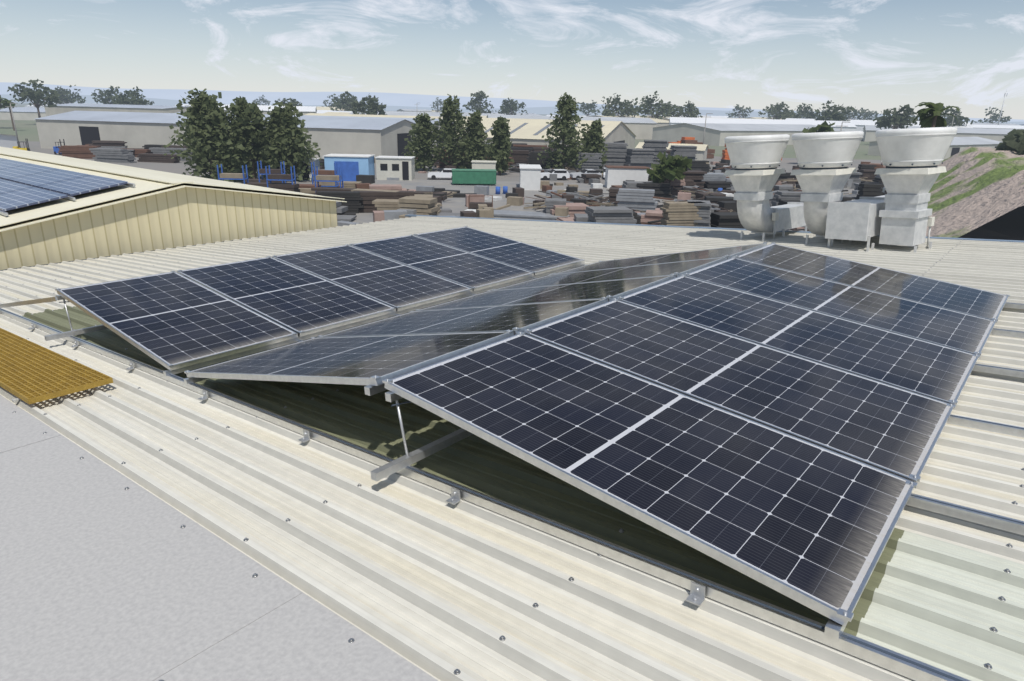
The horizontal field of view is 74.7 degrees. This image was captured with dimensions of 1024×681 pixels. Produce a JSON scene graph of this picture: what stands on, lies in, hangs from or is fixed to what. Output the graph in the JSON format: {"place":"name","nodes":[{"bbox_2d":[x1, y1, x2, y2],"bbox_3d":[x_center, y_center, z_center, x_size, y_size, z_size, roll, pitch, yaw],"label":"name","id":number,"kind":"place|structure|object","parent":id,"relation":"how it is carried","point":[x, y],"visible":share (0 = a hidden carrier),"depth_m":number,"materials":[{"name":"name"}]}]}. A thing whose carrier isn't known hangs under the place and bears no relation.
{"place":"outdoors","nodes":[
{"label":"outdoors","id":0,"kind":"place"},
{"bbox_2d":[0,102,944,159],"bbox_3d":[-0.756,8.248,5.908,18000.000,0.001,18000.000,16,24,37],"label":"ground plain","id":1,"kind":"structure","parent":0,"point":[26,129],"depth_m":221.28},
{"bbox_2d":[0,98,14,130],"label":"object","id":2,"kind":"object","parent":1,"relation":"on","point":[8,102],"visible":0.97,"depth_m":221.75,"materials":[{"name":"green plant"}]},
{"bbox_2d":[0,107,45,119],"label":"shed","id":3,"kind":"structure","parent":1,"relation":"on","point":[25,113],"depth_m":344.13,"materials":[{"name":"white"}]},
{"bbox_2d":[7,79,63,117],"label":"gum tree","id":4,"kind":"object","parent":1,"relation":"on","point":[35,96],"visible":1,"depth_m":279.10,"materials":[{"name":"green plant"}]},
{"bbox_2d":[48,85,85,103],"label":"gum tree","id":5,"kind":"object","parent":1,"relation":"on","point":[62,92],"visible":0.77,"depth_m":449.62,"materials":[{"name":"green plant"}]},
{"bbox_2d":[91,86,131,103],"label":"gum tree","id":6,"kind":"object","parent":1,"relation":"on","point":[107,98],"visible":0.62,"depth_m":390.28,"materials":[{"name":"green plant"}]},
{"bbox_2d":[44,103,191,115],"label":"shed","id":7,"kind":"structure","parent":1,"relation":"on","point":[61,108],"depth_m":290.15,"materials":[{"name":"grey"}]},
{"bbox_2d":[111,86,153,104],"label":"gum tree","id":8,"kind":"object","parent":1,"relation":"on","point":[132,101],"visible":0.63,"depth_m":309.58,"materials":[{"name":"green plant"}]},
{"bbox_2d":[252,95,270,104],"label":"gum tree","id":9,"kind":"object","parent":1,"relation":"on","point":[266,101],"visible":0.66,"depth_m":798.39,"materials":[{"name":"green plant"}]},
{"bbox_2d":[219,104,316,114],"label":"shed","id":10,"kind":"structure","parent":1,"relation":"on","point":[304,110],"depth_m":255.42,"materials":[{"name":"white"}]},
{"bbox_2d":[272,98,302,105],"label":"gum tree","id":11,"kind":"object","parent":1,"relation":"on","point":[294,102],"visible":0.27,"depth_m":356.80,"materials":[{"name":"green plant"}]},
{"bbox_2d":[322,94,343,106],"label":"gum tree","id":12,"kind":"object","parent":1,"relation":"on","point":[325,103],"visible":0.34,"depth_m":561.61,"materials":[{"name":"green plant"}]},
{"bbox_2d":[329,91,361,110],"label":"gum tree","id":13,"kind":"object","parent":1,"relation":"on","point":[342,103],"visible":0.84,"depth_m":384.56,"materials":[{"name":"green plant"}]},
{"bbox_2d":[349,93,386,114],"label":"gum tree","id":14,"kind":"object","parent":1,"relation":"on","point":[374,107],"visible":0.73,"depth_m":281.46,"materials":[{"name":"green plant"}]},
{"bbox_2d":[326,112,486,117],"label":"shed","id":15,"kind":"structure","parent":1,"relation":"on","point":[350,112],"depth_m":311.13,"materials":[{"name":"white"}]},
{"bbox_2d":[396,109,431,111],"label":"shed","id":16,"kind":"structure","parent":1,"relation":"on","point":[415,110],"depth_m":769.70,"materials":[{"name":"white"}]},
{"bbox_2d":[349,111,504,115],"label":"shed","id":17,"kind":"structure","parent":1,"relation":"on","point":[402,113],"depth_m":304.85,"materials":[{"name":"white"}]},
{"bbox_2d":[431,97,443,111],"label":"gum tree","id":18,"kind":"object","parent":1,"relation":"on","point":[437,104],"visible":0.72,"depth_m":716.17,"materials":[{"name":"green plant"}]},
{"bbox_2d":[462,90,496,113],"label":"gum tree","id":19,"kind":"object","parent":1,"relation":"on","point":[475,103],"visible":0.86,"depth_m":411.29,"materials":[{"name":"green plant"}]},
{"bbox_2d":[462,112,541,115],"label":"shed","id":20,"kind":"structure","parent":1,"relation":"on","point":[509,113],"depth_m":615.49,"materials":[{"name":"white"}]},
{"bbox_2d":[498,98,527,114],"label":"gum tree","id":21,"kind":"object","parent":1,"relation":"on","point":[511,107],"visible":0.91,"depth_m":427.16,"materials":[{"name":"green plant"}]},
{"bbox_2d":[576,100,600,115],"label":"gum tree","id":22,"kind":"object","parent":1,"relation":"on","point":[588,106],"visible":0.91,"depth_m":526.03,"materials":[{"name":"green plant"}]},
{"bbox_2d":[599,93,638,117],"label":"gum tree","id":23,"kind":"object","parent":1,"relation":"on","point":[616,101],"visible":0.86,"depth_m":338.42,"materials":[{"name":"green plant"}]},
{"bbox_2d":[636,91,676,118],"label":"gum tree","id":24,"kind":"object","parent":1,"relation":"on","point":[667,107],"visible":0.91,"depth_m":348.25,"materials":[{"name":"green plant"}]},
{"bbox_2d":[666,101,702,117],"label":"gum tree","id":25,"kind":"object","parent":1,"relation":"on","point":[689,111],"visible":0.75,"depth_m":370.90,"materials":[{"name":"green plant"}]},
{"bbox_2d":[661,115,732,117],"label":"shed","id":26,"kind":"structure","parent":1,"relation":"on","point":[714,116],"depth_m":629.20,"materials":[{"name":"white"}]},
{"bbox_2d":[726,104,753,117],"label":"gum tree","id":27,"kind":"object","parent":1,"relation":"on","point":[738,107],"visible":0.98,"depth_m":589.02,"materials":[{"name":"green plant"}]},
{"bbox_2d":[758,102,795,119],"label":"gum tree","id":28,"kind":"object","parent":1,"relation":"on","point":[776,109],"visible":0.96,"depth_m":403.57,"materials":[{"name":"green plant"}]},
{"bbox_2d":[789,103,820,118],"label":"gum tree","id":29,"kind":"object","parent":1,"relation":"on","point":[810,114],"visible":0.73,"depth_m":422.31,"materials":[{"name":"green plant"}]},
{"bbox_2d":[815,100,854,120],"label":"gum tree","id":30,"kind":"object","parent":1,"relation":"on","point":[834,114],"visible":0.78,"depth_m":309.38,"materials":[{"name":"green plant"}]},
{"bbox_2d":[841,106,868,119],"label":"gum tree","id":31,"kind":"object","parent":1,"relation":"on","point":[853,114],"visible":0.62,"depth_m":492.13,"materials":[{"name":"green plant"}]},
{"bbox_2d":[855,108,880,119],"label":"gum tree","id":32,"kind":"object","parent":1,"relation":"on","point":[871,113],"visible":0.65,"depth_m":603.68,"materials":[{"name":"green plant"}]},
{"bbox_2d":[785,118,972,130],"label":"shed","id":33,"kind":"structure","parent":1,"relation":"on","point":[860,124],"depth_m":347.52,"materials":[{"name":"white"}]},
{"bbox_2d":[872,104,918,129],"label":"gum tree","id":34,"kind":"object","parent":1,"relation":"on","point":[897,119],"visible":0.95,"depth_m":259.39,"materials":[{"name":"green plant"}]},
{"bbox_2d":[940,106,973,126],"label":"gum tree","id":35,"kind":"object","parent":1,"relation":"on","point":[949,119],"visible":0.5,"depth_m":327.46,"materials":[{"name":"green plant"}]},
{"bbox_2d":[974,107,1011,122],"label":"gum tree","id":36,"kind":"object","parent":1,"relation":"on","point":[993,118],"visible":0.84,"depth_m":528.71,"materials":[{"name":"green plant"}]},
{"bbox_2d":[972,123,1021,125],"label":"shed","id":37,"kind":"structure","parent":1,"relation":"on","point":[994,124],"depth_m":519.78,"materials":[{"name":"white"}]},
{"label":"building walls","id":38,"kind":"object","parent":1,"relation":"on","visible":0},
{"bbox_2d":[0,216,1023,680],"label":"roof sheet","id":39,"kind":"object","parent":38,"relation":"on","point":[430,580],"visible":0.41,"depth_m":2.88,"materials":[{"name":"metal"}]},
{"bbox_2d":[0,328,112,403],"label":"grating walkway","id":40,"kind":"structure","parent":39,"relation":"on","point":[31,372],"depth_m":4.85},
{"bbox_2d":[0,395,437,680],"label":"flat roof","id":41,"kind":"structure","parent":39,"relation":"on","point":[108,573],"depth_m":2.38,"materials":[{"name":"silver metal"}]},
{"bbox_2d":[0,226,1023,680],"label":"panel mounting frame","id":42,"kind":"object","parent":39,"relation":"on","point":[832,634],"visible":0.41,"depth_m":2.95,"materials":[{"name":"metal"}]},
{"bbox_2d":[57,272,297,370],"bbox_3d":[-2.893,-0.237,5.728,2.094,0.035,1.038,21,27,35],"label":"solar panel","id":43,"kind":"object","parent":42,"relation":"on","point":[176,320],"visible":1,"depth_m":5.58,"materials":[{"name":"glass"}]},
{"bbox_2d":[177,257,395,336],"bbox_3d":[-2.221,-0.482,6.508,2.094,0.035,1.038,21,27,35],"label":"solar panel","id":44,"kind":"object","parent":42,"relation":"on","point":[293,298],"visible":0.93,"depth_m":6.38,"materials":[{"name":"glass"}]},
{"bbox_2d":[186,331,513,385],"bbox_3d":[-1.111,0.098,4.296,2.094,0.035,1.038,-1,13,41],"label":"solar panel","id":45,"kind":"object","parent":42,"relation":"on","point":[356,360],"visible":0.93,"depth_m":4.04,"materials":[{"name":"glass"}]},
{"bbox_2d":[272,245,472,310],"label":"solar panel","id":46,"kind":"object","parent":42,"relation":"on","point":[392,283],"visible":0.89,"depth_m":7.17,"materials":[{"name":"glass"}]},
{"bbox_2d":[349,235,533,290],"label":"solar panel","id":47,"kind":"object","parent":42,"relation":"on","point":[464,268],"visible":0.89,"depth_m":7.96,"materials":[{"name":"glass"}]},
{"bbox_2d":[317,299,607,337],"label":"solar panel","id":48,"kind":"object","parent":42,"relation":"on","point":[502,318],"visible":0.71,"depth_m":4.88,"materials":[{"name":"glass"}]},
{"bbox_2d":[414,227,583,274],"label":"solar panel","id":49,"kind":"object","parent":42,"relation":"on","point":[521,255],"visible":0.9,"depth_m":8.75,"materials":[{"name":"glass"}]},
{"bbox_2d":[418,275,675,310],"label":"solar panel","id":50,"kind":"object","parent":42,"relation":"on","point":[585,291],"visible":0.72,"depth_m":5.69,"materials":[{"name":"glass"}]},
{"bbox_2d":[491,257,726,290],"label":"solar panel","id":51,"kind":"object","parent":42,"relation":"on","point":[665,269],"visible":0.73,"depth_m":6.49,"materials":[{"name":"glass"}]},
{"bbox_2d":[385,334,913,626],"bbox_3d":[0.527,0.406,2.980,2.094,0.036,1.038,21,27,35],"label":"solar panel","id":52,"kind":"object","parent":42,"relation":"on","point":[807,524],"visible":0.97,"depth_m":2.75,"materials":[{"name":"glass"}]},
{"bbox_2d":[556,243,766,273],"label":"solar panel","id":53,"kind":"object","parent":42,"relation":"on","point":[684,256],"visible":0.73,"depth_m":7.29,"materials":[{"name":"glass"}]},
{"bbox_2d":[524,300,952,482],"bbox_3d":[1.200,0.161,3.759,2.094,0.035,1.038,21,27,35],"label":"solar panel","id":54,"kind":"object","parent":42,"relation":"on","point":[894,430],"visible":0.79,"depth_m":3.59,"materials":[{"name":"glass"}]},
{"bbox_2d":[619,276,977,404],"bbox_3d":[1.872,-0.083,4.539,2.094,0.038,1.038,22,27,34],"label":"solar panel","id":55,"kind":"object","parent":42,"relation":"on","point":[928,369],"visible":0.8,"depth_m":4.40,"materials":[{"name":"glass"}]},
{"bbox_2d":[686,258,994,354],"bbox_3d":[2.544,-0.327,5.318,2.094,0.035,1.038,21,27,35],"label":"solar panel","id":56,"kind":"object","parent":42,"relation":"on","point":[964,332],"visible":0.79,"depth_m":5.20,"materials":[{"name":"glass"}]},
{"bbox_2d":[736,244,1007,320],"bbox_3d":[3.217,-0.572,6.098,2.094,0.035,1.038,21,27,35],"label":"solar panel","id":57,"kind":"object","parent":42,"relation":"on","point":[957,298],"visible":0.79,"depth_m":6.00,"materials":[{"name":"glass"}]},
{"bbox_2d":[6,218,1023,674],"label":"roof screws","id":58,"kind":"object","parent":39,"relation":"on","point":[502,638],"visible":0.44,"depth_m":2.73,"materials":[{"name":"silver metal"}]},
{"bbox_2d":[724,134,806,240],"bbox_3d":[4.091,-2.453,10.828,0.940,1.640,1.993,11,20,38],"label":"exhaust fan","id":59,"kind":"object","parent":39,"relation":"on","point":[755,173],"visible":0.97,"depth_m":10.27,"materials":[{"name":"white"}]},
{"bbox_2d":[791,131,863,245],"bbox_3d":[4.835,-2.285,10.131,0.940,1.640,1.993,11,20,38],"label":"exhaust fan","id":60,"kind":"object","parent":39,"relation":"on","point":[824,173],"visible":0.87,"depth_m":9.45,"materials":[{"name":"white"}]},
{"bbox_2d":[825,127,956,252],"bbox_3d":[5.615,-2.149,9.561,2.044,1.738,1.226,-14,24,-38],"label":"exhaust fan","id":61,"kind":"object","parent":39,"relation":"on","point":[899,212],"visible":0.97,"depth_m":8.98,"materials":[{"name":"white"}]},
{"bbox_2d":[0,215,1023,270],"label":"roof edge flashings","id":62,"kind":"object","parent":38,"relation":"on","point":[409,216],"visible":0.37,"depth_m":12.67,"materials":[{"name":"grey"}]},
{"bbox_2d":[0,82,1023,121],"bbox_3d":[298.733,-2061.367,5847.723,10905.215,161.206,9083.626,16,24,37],"label":"horizon hills","id":63,"kind":"structure","parent":0,"point":[388,99],"depth_m":5917.73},
{"bbox_2d":[0,94,1023,124],"bbox_3d":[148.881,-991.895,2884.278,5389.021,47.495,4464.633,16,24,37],"label":"distant hills","id":64,"kind":"structure","parent":0,"point":[534,110],"depth_m":2897.63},
{"bbox_2d":[0,0,1023,119],"label":"sky","id":65,"kind":"structure","parent":0,"point":[879,55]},
{"bbox_2d":[19,141,1023,240],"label":"yard ground","id":66,"kind":"structure","parent":0,"point":[1009,225],"depth_m":90.11,"materials":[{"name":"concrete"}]},
{"bbox_2d":[0,134,17,147],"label":"office","id":67,"kind":"structure","parent":66,"relation":"on","point":[8,141],"depth_m":136.12,"materials":[{"name":"white"}]},
{"bbox_2d":[13,139,29,150],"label":"yellow forklift","id":68,"kind":"object","parent":66,"relation":"on","point":[24,148],"visible":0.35,"depth_m":125.75,"materials":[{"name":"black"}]},
{"bbox_2d":[53,139,64,154],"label":"forklift","id":69,"kind":"object","parent":66,"relation":"on","point":[56,149],"visible":0.54,"depth_m":127.61,"materials":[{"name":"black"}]},
{"bbox_2d":[0,147,346,269],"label":"cream shed","id":70,"kind":"object","parent":66,"relation":"on","point":[152,210],"visible":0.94,"depth_m":12.75,"materials":[{"name":"beige"}]},
{"bbox_2d":[0,158,135,215],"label":"solar panels","id":71,"kind":"object","parent":70,"relation":"on","point":[23,184],"visible":1,"depth_m":13.00,"materials":[{"name":"glass"}]},
{"bbox_2d":[163,88,253,181],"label":"she oak","id":72,"kind":"object","parent":66,"relation":"on","point":[204,140],"visible":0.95,"depth_m":86.47,"materials":[{"name":"green plant"}]},
{"bbox_2d":[35,111,415,162],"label":"warehouse","id":73,"kind":"structure","parent":66,"relation":"on","point":[371,136],"depth_m":135.70,"materials":[{"name":"grey"}]},
{"bbox_2d":[212,96,279,181],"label":"she oak","id":74,"kind":"object","parent":66,"relation":"on","point":[251,122],"visible":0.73,"depth_m":88.59,"materials":[{"name":"green plant"}]},
{"bbox_2d":[253,102,322,180],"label":"she oak","id":75,"kind":"object","parent":66,"relation":"on","point":[290,138],"visible":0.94,"depth_m":89.43,"materials":[{"name":"green plant"}]},
{"bbox_2d":[264,158,319,180],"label":"white site cabin","id":76,"kind":"object","parent":66,"relation":"on","point":[316,163],"visible":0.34,"depth_m":92.56,"materials":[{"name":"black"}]},
{"bbox_2d":[177,112,456,155],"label":"warehouse","id":77,"kind":"structure","parent":66,"relation":"on","point":[412,120],"depth_m":154.37,"materials":[{"name":"grey"}]},
{"bbox_2d":[323,154,374,180],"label":"blue site shed","id":78,"kind":"structure","parent":66,"relation":"on","point":[352,165],"depth_m":92.13,"materials":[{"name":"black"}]},
{"bbox_2d":[375,156,414,180],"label":"site office","id":79,"kind":"structure","parent":66,"relation":"on","point":[401,167],"depth_m":95.56,"materials":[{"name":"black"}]},
{"bbox_2d":[403,112,443,170],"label":"she oak","id":80,"kind":"object","parent":66,"relation":"on","point":[423,127],"visible":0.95,"depth_m":109.16,"materials":[{"name":"green plant"}]},
{"bbox_2d":[428,168,454,179],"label":"pickup truck","id":81,"kind":"object","parent":66,"relation":"on","point":[445,173],"visible":0.64,"depth_m":97.51,"materials":[{"name":"white paint"}]},
{"bbox_2d":[426,94,473,168],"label":"she oak","id":82,"kind":"object","parent":66,"relation":"on","point":[450,114],"visible":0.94,"depth_m":108.80,"materials":[{"name":"green plant"}]},
{"bbox_2d":[306,113,636,148],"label":"shed","id":83,"kind":"structure","parent":66,"relation":"on","point":[530,131],"depth_m":162.66,"materials":[{"name":"beige"}]},
{"bbox_2d":[58,137,886,231],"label":"yard material stacks","id":84,"kind":"object","parent":66,"relation":"on","point":[634,195],"visible":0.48,"depth_m":74.62,"materials":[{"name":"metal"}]},
{"bbox_2d":[452,169,496,184],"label":"shipping container","id":85,"kind":"object","parent":66,"relation":"on","point":[473,176],"visible":1,"depth_m":91.15,"materials":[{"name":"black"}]},
{"bbox_2d":[462,109,490,168],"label":"she oak","id":86,"kind":"object","parent":66,"relation":"on","point":[478,148],"visible":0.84,"depth_m":108.94,"materials":[{"name":"green plant"}]},
{"bbox_2d":[5,96,958,147],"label":"yard light poles","id":87,"kind":"object","parent":66,"relation":"on","point":[195,96],"visible":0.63,"depth_m":135.88,"materials":[{"name":"grey"}]},
{"bbox_2d":[471,160,496,168],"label":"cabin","id":88,"kind":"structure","parent":66,"relation":"on","point":[480,164],"depth_m":99.77,"materials":[{"name":"beige"}]},
{"bbox_2d":[486,116,513,174],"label":"she oak","id":89,"kind":"object","parent":66,"relation":"on","point":[498,150],"visible":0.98,"depth_m":105.01,"materials":[{"name":"green plant"}]},
{"bbox_2d":[519,164,541,189],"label":"white container","id":90,"kind":"object","parent":66,"relation":"on","point":[530,176],"visible":0.96,"depth_m":86.97,"materials":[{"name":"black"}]},
{"bbox_2d":[541,169,569,179],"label":"car","id":91,"kind":"object","parent":66,"relation":"on","point":[563,174],"visible":0.91,"depth_m":100.53,"materials":[{"name":"white paint"}]},
{"bbox_2d":[537,92,592,169],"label":"she oak","id":92,"kind":"object","parent":66,"relation":"on","point":[567,134],"visible":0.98,"depth_m":106.08,"materials":[{"name":"green plant"}]},
{"bbox_2d":[486,114,656,138],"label":"shed","id":93,"kind":"structure","parent":66,"relation":"on","point":[640,128],"depth_m":272.58,"materials":[{"name":"beige"}]},
{"bbox_2d":[570,169,601,177],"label":"car","id":94,"kind":"object","parent":66,"relation":"on","point":[584,171],"visible":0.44,"depth_m":101.94,"materials":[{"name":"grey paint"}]},
{"bbox_2d":[581,118,607,172],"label":"she oak","id":95,"kind":"object","parent":66,"relation":"on","point":[593,138],"visible":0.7,"depth_m":108.53,"materials":[{"name":"green plant"}]},
{"bbox_2d":[311,156,885,230],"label":"material stacks","id":96,"kind":"object","parent":66,"relation":"on","point":[477,205],"visible":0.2,"depth_m":76.28,"materials":[{"name":"metal"}]},
{"bbox_2d":[605,165,649,187],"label":"white cabin","id":97,"kind":"object","parent":66,"relation":"on","point":[616,175],"visible":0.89,"depth_m":91.40,"materials":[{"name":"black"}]},
{"bbox_2d":[647,152,691,186],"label":"yard shrub","id":98,"kind":"object","parent":66,"relation":"on","point":[669,167],"visible":0.99,"depth_m":82.87,"materials":[{"name":"green plant"}]},
{"bbox_2d":[635,142,708,159],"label":"shed annex","id":99,"kind":"object","parent":66,"relation":"on","point":[702,149],"visible":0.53,"depth_m":143.20,"materials":[{"name":"white"}]},
{"bbox_2d":[585,115,781,126],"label":"shed","id":100,"kind":"structure","parent":66,"relation":"on","point":[660,122],"depth_m":338.25,"materials":[{"name":"grey"}]},
{"bbox_2d":[652,123,842,145],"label":"shed","id":101,"kind":"structure","parent":66,"relation":"on","point":[716,134],"depth_m":238.46,"materials":[{"name":"grey"}]},
{"bbox_2d":[669,117,856,130],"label":"shed","id":102,"kind":"structure","parent":66,"relation":"on","point":[847,126],"depth_m":291.23,"materials":[{"name":"white"}]},
{"bbox_2d":[802,120,834,132],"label":"tree","id":103,"kind":"object","parent":66,"relation":"on","point":[824,126],"visible":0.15,"depth_m":142.69,"materials":[{"name":"green plant"}]},
{"bbox_2d":[867,137,999,158],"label":"shed","id":104,"kind":"structure","parent":66,"relation":"on","point":[958,144],"depth_m":189.55,"materials":[{"name":"grey"}]},
{"bbox_2d":[912,102,960,127],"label":"palm","id":105,"kind":"object","parent":66,"relation":"on","point":[930,116],"visible":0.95,"depth_m":81.73,"materials":[{"name":"green plant"}]},
{"bbox_2d":[862,125,1023,141],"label":"shed","id":106,"kind":"structure","parent":66,"relation":"on","point":[869,131],"depth_m":293.63,"materials":[{"name":"white"}]},
{"bbox_2d":[972,124,1023,128],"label":"shed","id":107,"kind":"structure","parent":66,"relation":"on","point":[1000,126],"depth_m":429.01,"materials":[{"name":"white"}]},
{"bbox_2d":[995,129,1023,154],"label":"bush","id":108,"kind":"object","parent":66,"relation":"on","point":[1013,139],"visible":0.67,"depth_m":93.66,"materials":[{"name":"green plant"}]},
{"bbox_2d":[926,147,1023,237],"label":"embankment","id":109,"kind":"structure","parent":0,"point":[972,188],"depth_m":65.61,"materials":[{"name":"soil"},{"name":"rubble stone"},{"name":"grass"}]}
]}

